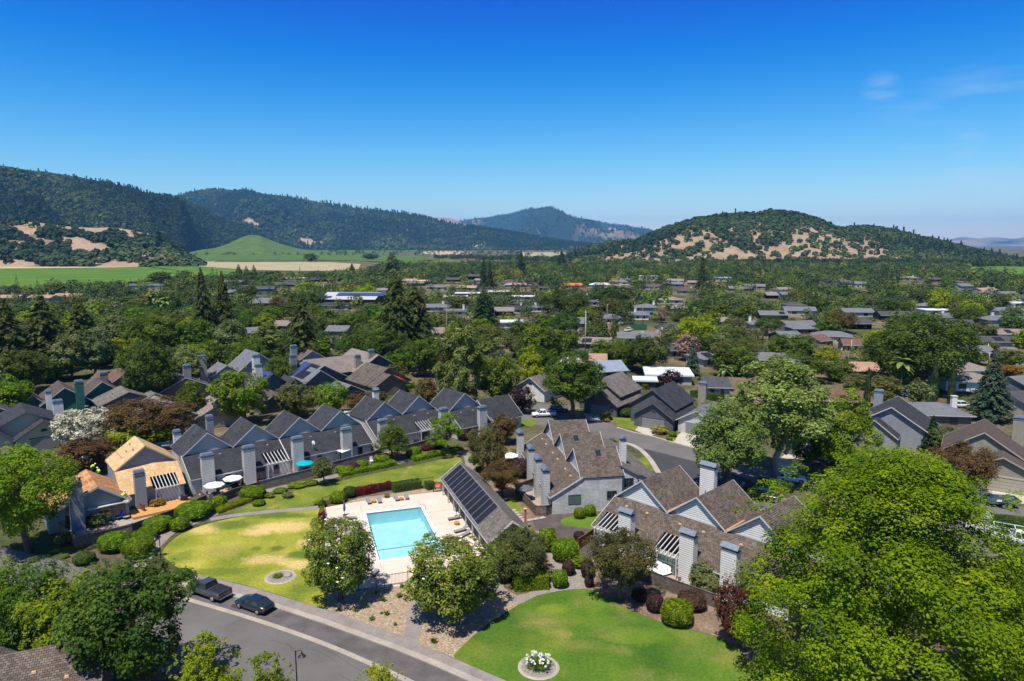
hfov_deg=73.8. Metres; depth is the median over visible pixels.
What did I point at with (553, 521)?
planting bed
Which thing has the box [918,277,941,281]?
ranch house
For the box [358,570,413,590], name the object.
iron fence
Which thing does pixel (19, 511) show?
tree
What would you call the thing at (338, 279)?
ranch house
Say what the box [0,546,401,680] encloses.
street
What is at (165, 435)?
tree
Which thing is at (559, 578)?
clipped shrub
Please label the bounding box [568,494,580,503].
window
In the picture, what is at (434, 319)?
tree
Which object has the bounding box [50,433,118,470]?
tree
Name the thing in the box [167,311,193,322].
tree
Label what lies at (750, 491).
clipped shrub
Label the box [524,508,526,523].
bollard pipe
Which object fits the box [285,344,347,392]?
solar house
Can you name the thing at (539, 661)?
flowering clump
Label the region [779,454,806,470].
driveway
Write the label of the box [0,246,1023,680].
ground
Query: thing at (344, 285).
tree
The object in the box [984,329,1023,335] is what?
ranch house
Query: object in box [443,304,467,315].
ranch house
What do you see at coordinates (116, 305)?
tree
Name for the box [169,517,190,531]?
clipped shrub
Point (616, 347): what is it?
tree
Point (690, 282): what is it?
ranch house
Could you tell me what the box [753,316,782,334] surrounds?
oak tree
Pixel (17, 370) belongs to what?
tree
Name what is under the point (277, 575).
grass tuft
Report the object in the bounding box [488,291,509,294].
ranch house
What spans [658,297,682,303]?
ranch house
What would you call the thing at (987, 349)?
ranch house
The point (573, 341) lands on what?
tree
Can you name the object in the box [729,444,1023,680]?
maple tree
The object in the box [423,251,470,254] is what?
field
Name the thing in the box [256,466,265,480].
sliding door
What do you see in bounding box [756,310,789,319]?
ranch house
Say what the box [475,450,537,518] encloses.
planting bed
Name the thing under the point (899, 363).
palm tree
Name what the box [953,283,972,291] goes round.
ranch house
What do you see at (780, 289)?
ranch house
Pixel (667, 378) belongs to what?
purple tree
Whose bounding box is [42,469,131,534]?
stripped house
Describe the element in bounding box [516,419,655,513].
end house row
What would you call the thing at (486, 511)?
pool house
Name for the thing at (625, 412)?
clipped shrub
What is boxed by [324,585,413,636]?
cobble bed
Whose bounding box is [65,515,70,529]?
sliding door
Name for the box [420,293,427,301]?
tree
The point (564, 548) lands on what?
clipped shrub
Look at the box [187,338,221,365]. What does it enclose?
tree
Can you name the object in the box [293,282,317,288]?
tree
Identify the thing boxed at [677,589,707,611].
clipped shrub
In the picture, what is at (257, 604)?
parked car
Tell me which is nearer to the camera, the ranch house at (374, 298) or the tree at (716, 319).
the tree at (716, 319)
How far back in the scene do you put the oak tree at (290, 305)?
381.47 m
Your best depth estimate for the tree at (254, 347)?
214.23 m
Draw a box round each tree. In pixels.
[0,299,33,362]
[0,346,54,388]
[0,375,35,406]
[0,441,44,500]
[0,446,82,552]
[0,552,23,614]
[0,554,77,649]
[10,304,30,318]
[11,319,36,328]
[11,566,134,650]
[12,325,31,336]
[15,310,38,324]
[22,296,76,367]
[23,353,74,380]
[37,305,65,312]
[38,283,61,292]
[48,310,65,323]
[48,405,112,445]
[49,333,91,379]
[49,549,200,680]
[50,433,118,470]
[52,316,66,335]
[54,309,72,319]
[57,315,71,332]
[62,294,87,305]
[62,303,106,362]
[68,327,114,374]
[85,302,106,316]
[88,339,123,367]
[89,297,110,306]
[94,312,139,345]
[94,313,121,322]
[98,394,199,437]
[103,301,124,314]
[103,422,152,449]
[108,335,137,361]
[112,349,133,368]
[115,338,178,392]
[117,309,188,347]
[118,304,149,316]
[120,295,137,302]
[123,300,142,307]
[123,307,150,322]
[126,297,148,307]
[132,347,179,370]
[137,426,172,443]
[144,305,167,314]
[145,271,174,282]
[146,294,158,304]
[146,297,167,312]
[155,291,170,297]
[156,297,171,310]
[165,295,182,308]
[166,316,215,349]
[166,629,243,680]
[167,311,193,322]
[167,344,208,378]
[171,289,192,299]
[173,380,205,411]
[174,342,213,372]
[176,269,195,277]
[177,316,196,323]
[180,305,196,316]
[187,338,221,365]
[191,268,218,339]
[204,282,217,291]
[205,366,269,418]
[210,344,235,364]
[212,271,235,329]
[212,318,246,355]
[224,356,234,364]
[228,308,246,324]
[229,334,267,355]
[231,342,268,358]
[232,304,250,308]
[233,306,251,319]
[235,264,242,275]
[236,650,294,680]
[237,314,261,327]
[238,285,259,298]
[244,322,285,355]
[248,306,265,315]
[251,265,256,278]
[251,312,276,328]
[258,304,286,315]
[258,306,283,319]
[263,354,299,376]
[265,355,282,364]
[269,295,292,307]
[271,380,316,416]
[274,329,290,341]
[274,334,291,357]
[279,301,297,315]
[282,296,321,357]
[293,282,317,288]
[297,291,317,298]
[301,516,376,600]
[303,253,318,261]
[304,327,336,349]
[305,302,326,314]
[305,314,329,330]
[305,319,322,332]
[306,291,327,304]
[310,379,349,409]
[311,457,333,484]
[313,308,339,328]
[314,337,332,356]
[327,317,345,325]
[334,327,378,353]
[338,312,360,326]
[339,283,358,289]
[341,390,371,408]
[352,284,379,291]
[352,314,371,325]
[352,326,373,335]
[354,661,405,680]
[360,303,383,322]
[362,253,379,258]
[362,328,407,356]
[364,322,388,329]
[367,311,387,324]
[371,326,383,336]
[373,420,409,459]
[376,303,390,310]
[377,273,416,345]
[377,338,408,353]
[379,391,388,400]
[380,252,403,276]
[382,351,403,366]
[386,362,409,375]
[393,343,414,370]
[400,531,502,623]
[405,287,437,349]
[405,335,443,375]
[406,298,426,310]
[414,378,439,401]
[419,312,441,331]
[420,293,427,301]
[425,412,466,453]
[431,318,486,398]
[444,314,465,327]
[446,294,470,308]
[454,322,477,337]
[464,423,508,467]
[467,335,509,386]
[468,318,493,326]
[470,289,499,326]
[470,323,504,345]
[470,331,492,342]
[475,352,522,396]
[479,257,487,287]
[479,459,522,498]
[486,259,493,286]
[487,524,548,580]
[490,412,518,442]
[501,333,524,354]
[506,318,534,339]
[510,384,536,412]
[512,337,537,356]
[515,347,554,367]
[516,250,527,273]
[516,318,570,365]
[517,344,545,377]
[522,325,544,340]
[530,289,593,313]
[532,314,551,327]
[540,350,606,419]
[549,312,580,333]
[552,328,584,349]
[555,250,566,265]
[561,301,584,316]
[575,307,592,316]
[581,325,598,336]
[581,527,659,600]
[584,284,636,304]
[584,306,606,325]
[584,321,607,333]
[590,339,619,357]
[596,297,625,313]
[608,306,625,316]
[608,341,630,359]
[609,318,618,338]
[612,340,638,368]
[615,338,630,343]
[623,333,672,367]
[656,307,666,322]
[658,323,678,341]
[658,369,684,384]
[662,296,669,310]
[667,334,678,342]
[669,309,697,322]
[672,333,701,357]
[676,313,719,338]
[685,331,713,351]
[685,340,701,374]
[686,394,770,483]
[687,300,714,315]
[696,254,707,289]
[698,290,716,298]
[701,310,721,324]
[706,329,731,352]
[707,337,761,363]
[708,347,736,375]
[710,302,730,316]
[711,571,765,646]
[715,323,729,333]
[717,364,733,376]
[718,324,767,347]
[723,316,746,328]
[726,344,758,375]
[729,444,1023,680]
[731,355,839,478]
[733,336,753,349]
[734,302,758,320]
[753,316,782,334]
[766,332,818,355]
[768,353,835,378]
[787,289,808,298]
[792,438,821,466]
[810,297,833,311]
[812,388,884,468]
[813,344,842,360]
[814,311,829,326]
[815,316,840,330]
[817,308,838,320]
[820,309,860,331]
[821,293,841,306]
[825,358,858,380]
[832,287,854,298]
[840,373,904,400]
[851,292,874,299]
[852,296,872,306]
[856,355,882,367]
[857,348,889,361]
[861,311,984,389]
[861,328,892,349]
[863,367,871,407]
[878,298,901,310]
[880,342,915,378]
[883,288,905,299]
[890,356,913,396]
[896,302,911,310]
[901,377,938,401]
[906,315,932,332]
[908,288,929,302]
[916,415,941,452]
[924,547,1023,680]
[925,287,953,307]
[925,439,1001,489]
[928,424,958,447]
[929,360,939,401]
[945,295,968,305]
[947,366,955,403]
[948,300,967,311]
[948,307,981,320]
[948,318,975,329]
[958,299,984,311]
[958,330,983,344]
[959,348,989,362]
[962,304,988,320]
[963,356,1017,422]
[966,299,987,311]
[967,321,999,335]
[974,300,993,310]
[980,341,1000,349]
[990,293,1013,305]
[993,348,1023,365]
[996,311,1023,328]
[999,304,1023,315]
[1000,363,1023,375]
[1009,329,1023,348]
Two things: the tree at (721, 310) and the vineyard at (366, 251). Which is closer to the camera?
the tree at (721, 310)
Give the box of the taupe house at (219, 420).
[132,395,247,436]
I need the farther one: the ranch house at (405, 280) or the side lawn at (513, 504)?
the ranch house at (405, 280)
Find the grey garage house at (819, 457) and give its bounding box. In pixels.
[785,430,842,461]
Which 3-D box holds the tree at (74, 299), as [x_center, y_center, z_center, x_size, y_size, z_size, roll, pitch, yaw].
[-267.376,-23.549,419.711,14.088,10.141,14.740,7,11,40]
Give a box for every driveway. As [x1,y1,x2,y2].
[583,413,603,421]
[635,426,657,434]
[674,432,704,447]
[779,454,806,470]
[986,490,1023,503]
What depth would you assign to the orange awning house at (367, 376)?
184.80 m
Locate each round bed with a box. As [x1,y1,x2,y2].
[267,571,293,582]
[521,657,555,676]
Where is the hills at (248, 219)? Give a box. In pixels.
[183,191,570,249]
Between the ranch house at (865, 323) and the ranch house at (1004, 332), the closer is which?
the ranch house at (1004, 332)
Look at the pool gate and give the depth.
111.30 m
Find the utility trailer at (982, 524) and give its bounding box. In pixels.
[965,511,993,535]
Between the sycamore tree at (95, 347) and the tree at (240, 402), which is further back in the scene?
the sycamore tree at (95, 347)
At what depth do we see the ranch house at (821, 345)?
244.58 m
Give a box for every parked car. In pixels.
[155,440,172,448]
[234,593,274,614]
[548,405,567,412]
[754,487,783,503]
[777,470,806,483]
[949,400,969,407]
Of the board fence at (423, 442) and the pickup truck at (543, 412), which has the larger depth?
the pickup truck at (543, 412)
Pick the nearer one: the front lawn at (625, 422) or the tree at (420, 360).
the front lawn at (625, 422)
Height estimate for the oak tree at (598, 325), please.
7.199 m
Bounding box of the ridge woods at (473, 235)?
[173,187,597,249]
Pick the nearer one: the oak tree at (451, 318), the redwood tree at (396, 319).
the redwood tree at (396, 319)
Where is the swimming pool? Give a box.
[362,504,443,561]
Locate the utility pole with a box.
[585,314,585,350]
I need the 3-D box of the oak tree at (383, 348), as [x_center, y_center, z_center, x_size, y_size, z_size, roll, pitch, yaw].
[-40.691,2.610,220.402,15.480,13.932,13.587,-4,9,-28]
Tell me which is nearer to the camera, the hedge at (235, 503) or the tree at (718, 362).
the hedge at (235, 503)
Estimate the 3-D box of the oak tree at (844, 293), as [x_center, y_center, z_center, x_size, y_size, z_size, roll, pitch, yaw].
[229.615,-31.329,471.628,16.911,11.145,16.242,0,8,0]
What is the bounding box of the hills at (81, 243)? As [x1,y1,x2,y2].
[0,222,188,266]
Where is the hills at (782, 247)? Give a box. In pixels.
[601,214,911,262]
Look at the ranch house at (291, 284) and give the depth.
649.77 m
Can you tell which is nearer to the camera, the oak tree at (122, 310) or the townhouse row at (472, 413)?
the townhouse row at (472, 413)
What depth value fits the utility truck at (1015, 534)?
91.84 m
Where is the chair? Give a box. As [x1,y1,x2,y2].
[140,503,144,510]
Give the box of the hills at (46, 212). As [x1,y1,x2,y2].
[0,170,273,251]
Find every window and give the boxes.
[273,464,278,473]
[358,446,362,454]
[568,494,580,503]
[607,490,616,498]
[624,478,633,487]
[950,418,957,423]
[958,384,966,388]
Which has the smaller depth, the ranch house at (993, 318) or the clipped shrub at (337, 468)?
the clipped shrub at (337, 468)
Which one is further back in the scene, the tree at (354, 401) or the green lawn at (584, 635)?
the tree at (354, 401)
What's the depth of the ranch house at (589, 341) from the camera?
261.08 m
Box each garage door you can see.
[31,437,59,449]
[213,415,234,427]
[591,405,609,414]
[642,417,664,427]
[685,423,705,435]
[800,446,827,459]
[977,476,1023,494]
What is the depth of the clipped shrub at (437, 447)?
133.80 m
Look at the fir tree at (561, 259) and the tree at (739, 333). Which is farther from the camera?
the fir tree at (561, 259)
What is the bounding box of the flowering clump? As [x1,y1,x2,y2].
[523,650,554,671]
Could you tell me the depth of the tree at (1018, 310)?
342.13 m
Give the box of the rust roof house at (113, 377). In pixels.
[87,368,131,386]
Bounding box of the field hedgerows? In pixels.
[194,248,572,254]
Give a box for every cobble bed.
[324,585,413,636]
[340,488,440,504]
[419,588,517,657]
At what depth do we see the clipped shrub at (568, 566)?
82.97 m
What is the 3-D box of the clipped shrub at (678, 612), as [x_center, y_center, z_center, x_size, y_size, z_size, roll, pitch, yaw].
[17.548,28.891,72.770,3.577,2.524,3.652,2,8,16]
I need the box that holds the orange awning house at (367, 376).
[345,362,410,395]
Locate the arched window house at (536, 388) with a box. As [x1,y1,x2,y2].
[517,374,561,401]
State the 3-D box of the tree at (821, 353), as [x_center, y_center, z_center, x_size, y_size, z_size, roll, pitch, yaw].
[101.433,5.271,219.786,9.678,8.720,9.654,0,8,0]
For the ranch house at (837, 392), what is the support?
on the ground at (42, 542)
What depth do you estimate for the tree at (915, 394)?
166.57 m
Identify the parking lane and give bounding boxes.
[176,586,465,680]
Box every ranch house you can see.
[0,293,27,301]
[26,293,60,301]
[54,291,74,299]
[125,284,168,287]
[222,280,245,284]
[245,326,262,336]
[251,298,291,306]
[255,286,276,294]
[274,282,298,286]
[274,320,292,330]
[310,277,340,281]
[317,302,349,309]
[320,292,384,305]
[325,325,353,336]
[376,288,389,292]
[401,277,418,282]
[406,281,424,285]
[424,301,451,311]
[427,285,446,289]
[430,327,444,337]
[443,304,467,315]
[446,277,461,281]
[455,292,479,296]
[457,284,479,290]
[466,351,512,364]
[467,274,479,279]
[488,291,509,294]
[494,307,513,315]
[500,281,517,285]
[500,319,523,327]
[502,279,524,282]
[503,303,528,312]
[504,282,530,287]
[512,295,534,299]
[532,301,552,311]
[561,283,582,287]
[576,317,589,328]
[578,337,612,349]
[587,360,629,377]
[588,299,606,305]
[589,283,609,287]
[589,353,606,360]
[601,314,622,322]
[608,280,629,284]
[616,332,653,344]
[631,308,649,319]
[632,376,657,389]
[634,301,657,315]
[639,284,661,288]
[643,366,694,384]
[654,322,680,334]
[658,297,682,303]
[659,343,682,357]
[661,305,686,312]
[664,280,683,286]
[666,279,684,281]
[677,286,696,293]
[684,351,719,366]
[686,280,707,285]
[697,377,732,396]
[713,277,732,280]
[717,317,737,326]
[726,286,753,291]
[742,284,765,288]
[746,316,778,329]
[750,352,804,367]
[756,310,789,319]
[763,292,778,298]
[767,331,802,343]
[770,287,792,291]
[777,292,790,297]
[779,320,816,330]
[781,302,805,306]
[781,306,816,314]
[785,324,817,334]
[790,344,843,351]
[800,334,835,345]
[805,350,844,365]
[811,331,855,342]
[819,279,836,282]
[819,361,884,379]
[820,389,872,411]
[835,280,852,287]
[836,308,874,316]
[837,338,861,352]
[843,319,872,328]
[853,281,866,287]
[872,311,912,319]
[898,275,918,279]
[908,395,975,427]
[915,302,946,309]
[915,308,950,312]
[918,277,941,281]
[927,310,952,319]
[928,372,1004,390]
[942,319,972,327]
[952,345,993,359]
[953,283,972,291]
[955,362,994,374]
[971,286,997,292]
[975,312,1023,328]
[979,336,1016,348]
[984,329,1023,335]
[989,304,1023,314]
[991,349,1023,364]
[992,291,1018,295]
[995,390,1023,413]
[999,375,1023,390]
[1002,301,1023,307]
[1011,294,1023,301]
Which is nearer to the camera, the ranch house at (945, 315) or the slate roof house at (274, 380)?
the slate roof house at (274, 380)
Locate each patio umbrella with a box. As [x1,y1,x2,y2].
[203,481,224,491]
[222,475,242,481]
[296,460,313,465]
[338,446,359,458]
[505,453,517,460]
[515,485,532,491]
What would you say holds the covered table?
on the patio at (670, 576)
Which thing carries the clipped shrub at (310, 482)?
on the ground at (42, 542)
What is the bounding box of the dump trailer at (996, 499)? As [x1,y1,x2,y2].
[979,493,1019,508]
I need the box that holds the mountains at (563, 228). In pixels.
[462,208,649,242]
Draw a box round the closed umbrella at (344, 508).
[343,501,345,515]
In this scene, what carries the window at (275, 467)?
in the townhouse row at (249, 452)
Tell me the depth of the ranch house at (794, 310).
391.29 m
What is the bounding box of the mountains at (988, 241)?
[949,237,1023,245]
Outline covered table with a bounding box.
[651,561,671,574]
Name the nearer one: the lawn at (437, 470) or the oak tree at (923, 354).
the lawn at (437, 470)
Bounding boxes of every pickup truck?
[189,577,232,601]
[531,409,555,417]
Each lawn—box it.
[163,508,327,607]
[233,457,462,513]
[454,589,761,680]
[505,499,521,513]
[521,419,536,425]
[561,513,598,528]
[566,409,583,415]
[613,416,637,429]
[638,457,653,470]
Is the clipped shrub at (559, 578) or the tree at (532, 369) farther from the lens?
the tree at (532, 369)
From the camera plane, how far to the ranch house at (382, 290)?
563.76 m
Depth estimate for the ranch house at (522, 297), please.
492.87 m
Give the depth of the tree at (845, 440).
119.68 m
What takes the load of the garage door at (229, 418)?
in the taupe house at (219, 420)
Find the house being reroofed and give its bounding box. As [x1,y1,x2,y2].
[105,436,189,519]
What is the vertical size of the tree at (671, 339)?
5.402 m
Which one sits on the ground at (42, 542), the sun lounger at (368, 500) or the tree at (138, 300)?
the tree at (138, 300)
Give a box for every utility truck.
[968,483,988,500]
[989,521,1023,543]
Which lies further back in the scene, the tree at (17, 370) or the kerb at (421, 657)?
the tree at (17, 370)
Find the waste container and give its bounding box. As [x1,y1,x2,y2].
[630,324,646,329]
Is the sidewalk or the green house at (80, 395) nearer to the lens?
the sidewalk
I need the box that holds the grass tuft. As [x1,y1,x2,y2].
[271,572,282,577]
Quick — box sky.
[0,0,1023,239]
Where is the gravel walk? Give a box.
[504,531,587,603]
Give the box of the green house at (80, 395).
[22,377,115,413]
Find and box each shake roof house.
[0,635,113,680]
[91,385,169,413]
[282,348,324,366]
[579,371,642,417]
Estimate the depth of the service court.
96.41 m
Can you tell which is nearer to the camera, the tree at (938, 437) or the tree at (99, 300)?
the tree at (938, 437)
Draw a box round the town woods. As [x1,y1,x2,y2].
[0,256,1023,384]
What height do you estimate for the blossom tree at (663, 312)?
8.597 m
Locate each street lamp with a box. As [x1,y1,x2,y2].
[153,534,161,557]
[295,650,305,680]
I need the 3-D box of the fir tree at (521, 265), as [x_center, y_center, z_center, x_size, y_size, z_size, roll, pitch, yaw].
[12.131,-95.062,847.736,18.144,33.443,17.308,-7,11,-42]
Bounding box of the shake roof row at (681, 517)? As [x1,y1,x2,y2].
[591,460,891,639]
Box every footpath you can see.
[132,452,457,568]
[210,506,318,520]
[458,451,477,472]
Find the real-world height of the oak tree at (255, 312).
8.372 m
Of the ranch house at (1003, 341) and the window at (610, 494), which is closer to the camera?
the window at (610, 494)
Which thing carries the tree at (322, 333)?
on the ground at (42, 542)
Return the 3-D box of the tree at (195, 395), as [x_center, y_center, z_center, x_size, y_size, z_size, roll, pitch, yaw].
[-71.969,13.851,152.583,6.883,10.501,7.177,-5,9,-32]
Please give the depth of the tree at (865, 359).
211.60 m
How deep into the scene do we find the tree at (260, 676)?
54.42 m
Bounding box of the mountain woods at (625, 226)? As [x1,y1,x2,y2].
[458,205,653,242]
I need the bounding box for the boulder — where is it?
[283,572,290,576]
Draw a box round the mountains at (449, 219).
[437,218,464,225]
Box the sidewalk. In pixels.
[180,574,505,680]
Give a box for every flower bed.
[27,555,38,561]
[50,548,59,553]
[148,497,165,506]
[265,493,274,498]
[282,491,293,498]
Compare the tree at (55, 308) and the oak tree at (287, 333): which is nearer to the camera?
the oak tree at (287, 333)
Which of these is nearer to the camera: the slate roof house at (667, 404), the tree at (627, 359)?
the slate roof house at (667, 404)
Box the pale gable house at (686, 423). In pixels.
[675,401,720,435]
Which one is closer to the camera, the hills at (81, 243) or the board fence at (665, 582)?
the board fence at (665, 582)
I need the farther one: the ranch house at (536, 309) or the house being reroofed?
the ranch house at (536, 309)
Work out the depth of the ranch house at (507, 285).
639.34 m
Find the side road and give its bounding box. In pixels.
[517,403,1023,515]
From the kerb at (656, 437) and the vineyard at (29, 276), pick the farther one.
the vineyard at (29, 276)
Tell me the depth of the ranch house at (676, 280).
713.20 m
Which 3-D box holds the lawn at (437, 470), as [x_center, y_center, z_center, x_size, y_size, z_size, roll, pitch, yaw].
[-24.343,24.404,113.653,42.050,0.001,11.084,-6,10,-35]
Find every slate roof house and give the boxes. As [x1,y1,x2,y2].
[0,399,77,454]
[156,354,212,400]
[207,349,274,385]
[241,354,307,398]
[329,380,366,401]
[629,381,707,431]
[843,388,942,451]
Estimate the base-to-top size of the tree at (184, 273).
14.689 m
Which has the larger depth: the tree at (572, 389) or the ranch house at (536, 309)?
the ranch house at (536, 309)
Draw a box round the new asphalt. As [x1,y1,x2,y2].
[636,449,751,487]
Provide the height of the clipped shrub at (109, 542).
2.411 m
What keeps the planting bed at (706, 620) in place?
on the ground at (42, 542)
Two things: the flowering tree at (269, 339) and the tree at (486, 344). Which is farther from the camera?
the flowering tree at (269, 339)
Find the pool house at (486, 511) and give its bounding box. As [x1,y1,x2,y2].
[440,461,530,558]
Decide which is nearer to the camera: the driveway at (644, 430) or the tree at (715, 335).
the driveway at (644, 430)
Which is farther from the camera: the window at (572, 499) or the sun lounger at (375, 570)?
the window at (572, 499)
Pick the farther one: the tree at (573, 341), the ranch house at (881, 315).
the ranch house at (881, 315)
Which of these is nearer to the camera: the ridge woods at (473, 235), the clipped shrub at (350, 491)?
the clipped shrub at (350, 491)
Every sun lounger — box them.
[365,496,371,503]
[369,568,379,577]
[377,495,381,503]
[393,493,398,501]
[448,514,460,520]
[453,525,466,533]
[458,529,470,537]
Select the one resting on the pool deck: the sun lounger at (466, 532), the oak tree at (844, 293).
the sun lounger at (466, 532)
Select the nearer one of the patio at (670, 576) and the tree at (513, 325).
the patio at (670, 576)
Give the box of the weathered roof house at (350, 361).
[298,348,397,375]
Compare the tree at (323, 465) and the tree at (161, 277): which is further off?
the tree at (161, 277)
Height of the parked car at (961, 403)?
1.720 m
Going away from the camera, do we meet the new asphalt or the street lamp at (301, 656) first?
the street lamp at (301, 656)
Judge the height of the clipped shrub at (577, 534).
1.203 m
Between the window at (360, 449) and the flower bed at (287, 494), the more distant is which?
the window at (360, 449)
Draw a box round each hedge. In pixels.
[213,491,268,513]
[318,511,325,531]
[338,459,396,476]
[355,480,391,496]
[391,478,421,492]
[406,382,414,389]
[410,446,461,461]
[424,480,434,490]
[511,565,548,591]
[641,380,663,389]
[690,390,724,401]
[758,475,794,493]
[975,514,1023,531]
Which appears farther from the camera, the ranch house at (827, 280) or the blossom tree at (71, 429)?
the ranch house at (827, 280)
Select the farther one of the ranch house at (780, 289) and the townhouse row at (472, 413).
the ranch house at (780, 289)
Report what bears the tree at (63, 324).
on the ground at (42, 542)
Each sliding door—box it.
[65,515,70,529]
[99,506,112,522]
[113,503,125,519]
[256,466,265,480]
[420,430,429,440]
[658,554,675,575]
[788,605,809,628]
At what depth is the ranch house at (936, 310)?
392.70 m
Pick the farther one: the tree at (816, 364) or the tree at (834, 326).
the tree at (834, 326)
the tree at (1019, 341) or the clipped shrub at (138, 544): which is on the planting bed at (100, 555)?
the clipped shrub at (138, 544)
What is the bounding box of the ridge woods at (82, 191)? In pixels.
[0,164,314,251]
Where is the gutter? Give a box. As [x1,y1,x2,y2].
[179,597,413,680]
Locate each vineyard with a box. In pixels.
[0,267,177,287]
[151,266,243,276]
[195,254,439,261]
[315,250,427,252]
[399,260,465,262]
[970,266,1023,274]
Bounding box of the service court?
[752,499,1023,557]
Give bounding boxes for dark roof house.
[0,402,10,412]
[250,389,285,414]
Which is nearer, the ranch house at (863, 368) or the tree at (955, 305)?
the ranch house at (863, 368)
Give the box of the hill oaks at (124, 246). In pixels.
[0,219,206,266]
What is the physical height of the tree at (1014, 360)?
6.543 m
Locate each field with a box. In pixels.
[0,266,90,267]
[204,262,360,270]
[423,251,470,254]
[522,252,564,256]
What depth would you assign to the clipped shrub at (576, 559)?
85.21 m
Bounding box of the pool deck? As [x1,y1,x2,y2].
[325,491,495,588]
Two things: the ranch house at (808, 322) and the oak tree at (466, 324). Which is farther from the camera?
the ranch house at (808, 322)
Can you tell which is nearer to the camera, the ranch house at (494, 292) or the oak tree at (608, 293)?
the oak tree at (608, 293)
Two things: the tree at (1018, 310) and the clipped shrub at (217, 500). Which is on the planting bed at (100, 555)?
the clipped shrub at (217, 500)
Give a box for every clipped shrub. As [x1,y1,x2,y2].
[53,531,76,543]
[71,551,95,565]
[85,511,111,526]
[96,531,130,552]
[120,534,155,557]
[130,528,157,536]
[142,515,171,532]
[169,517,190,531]
[172,567,192,581]
[173,500,213,520]
[211,495,227,507]
[238,484,265,498]
[252,499,264,505]
[273,487,286,493]
[287,481,306,488]
[304,480,317,485]
[318,500,326,506]
[329,491,346,502]
[334,465,344,472]
[339,465,354,470]
[342,486,355,497]
[349,462,359,467]
[357,459,368,465]
[373,453,391,462]
[406,450,416,456]
[409,446,421,453]
[419,443,430,449]
[429,440,442,449]
[456,429,469,439]
[473,466,483,472]
[509,458,526,477]
[539,527,555,551]
[551,537,579,561]
[551,569,567,587]
[562,560,575,574]
[568,554,586,567]
[573,507,584,518]
[573,531,584,540]
[580,560,593,576]
[584,504,595,515]
[584,575,593,586]
[598,412,612,418]
[618,407,630,416]
[631,588,647,601]
[646,593,663,612]
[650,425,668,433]
[660,597,693,627]
[669,431,676,436]
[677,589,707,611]
[688,561,719,592]
[742,484,759,499]
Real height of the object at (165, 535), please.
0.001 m
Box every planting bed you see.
[63,444,453,569]
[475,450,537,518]
[533,511,601,556]
[584,574,776,675]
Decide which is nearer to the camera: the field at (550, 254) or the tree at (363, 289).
the tree at (363, 289)
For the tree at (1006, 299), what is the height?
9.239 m
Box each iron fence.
[322,477,431,516]
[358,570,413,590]
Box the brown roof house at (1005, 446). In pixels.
[940,415,1023,494]
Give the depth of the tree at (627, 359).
217.39 m
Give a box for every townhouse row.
[170,404,372,494]
[348,387,448,452]
[430,387,523,439]
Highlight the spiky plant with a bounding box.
[430,637,438,642]
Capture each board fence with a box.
[59,494,206,547]
[200,488,233,500]
[234,481,259,496]
[259,468,315,488]
[332,448,380,468]
[405,437,434,452]
[515,478,533,493]
[516,490,551,515]
[578,528,593,548]
[594,546,715,607]
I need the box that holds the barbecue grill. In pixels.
[178,494,190,500]
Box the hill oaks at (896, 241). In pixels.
[566,208,1023,263]
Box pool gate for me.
[433,481,441,491]
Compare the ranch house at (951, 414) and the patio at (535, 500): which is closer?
the patio at (535, 500)
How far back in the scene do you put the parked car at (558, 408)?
163.51 m
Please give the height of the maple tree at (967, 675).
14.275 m
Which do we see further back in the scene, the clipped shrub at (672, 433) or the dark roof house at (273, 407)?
the dark roof house at (273, 407)
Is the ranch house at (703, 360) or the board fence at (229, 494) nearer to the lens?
the board fence at (229, 494)
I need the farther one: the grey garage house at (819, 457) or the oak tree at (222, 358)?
the oak tree at (222, 358)
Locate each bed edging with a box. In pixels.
[264,570,295,583]
[518,655,559,679]
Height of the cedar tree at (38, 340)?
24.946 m
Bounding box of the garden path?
[403,585,505,642]
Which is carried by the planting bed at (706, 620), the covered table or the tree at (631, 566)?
the tree at (631, 566)
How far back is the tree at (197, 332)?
239.06 m
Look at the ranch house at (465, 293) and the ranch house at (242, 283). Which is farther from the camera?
the ranch house at (242, 283)
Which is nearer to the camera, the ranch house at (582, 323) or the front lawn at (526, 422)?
the front lawn at (526, 422)
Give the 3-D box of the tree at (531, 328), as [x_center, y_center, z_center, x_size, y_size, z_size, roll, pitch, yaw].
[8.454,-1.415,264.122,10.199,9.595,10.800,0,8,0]
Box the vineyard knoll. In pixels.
[189,235,343,254]
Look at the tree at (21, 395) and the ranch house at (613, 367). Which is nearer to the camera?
the tree at (21, 395)
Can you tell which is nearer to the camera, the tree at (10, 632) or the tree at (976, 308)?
the tree at (10, 632)
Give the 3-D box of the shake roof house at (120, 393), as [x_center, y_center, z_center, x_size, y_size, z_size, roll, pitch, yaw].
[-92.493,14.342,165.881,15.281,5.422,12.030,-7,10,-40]
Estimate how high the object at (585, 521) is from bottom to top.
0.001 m
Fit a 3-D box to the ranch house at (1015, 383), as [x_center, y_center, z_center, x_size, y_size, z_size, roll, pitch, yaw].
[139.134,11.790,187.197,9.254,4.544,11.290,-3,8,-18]
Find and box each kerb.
[179,582,481,680]
[616,427,697,448]
[627,443,660,472]
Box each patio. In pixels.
[70,516,150,543]
[198,466,331,495]
[526,487,540,504]
[611,550,718,597]
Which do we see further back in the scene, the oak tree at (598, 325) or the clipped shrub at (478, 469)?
the oak tree at (598, 325)
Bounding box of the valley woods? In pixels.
[433,253,1023,266]

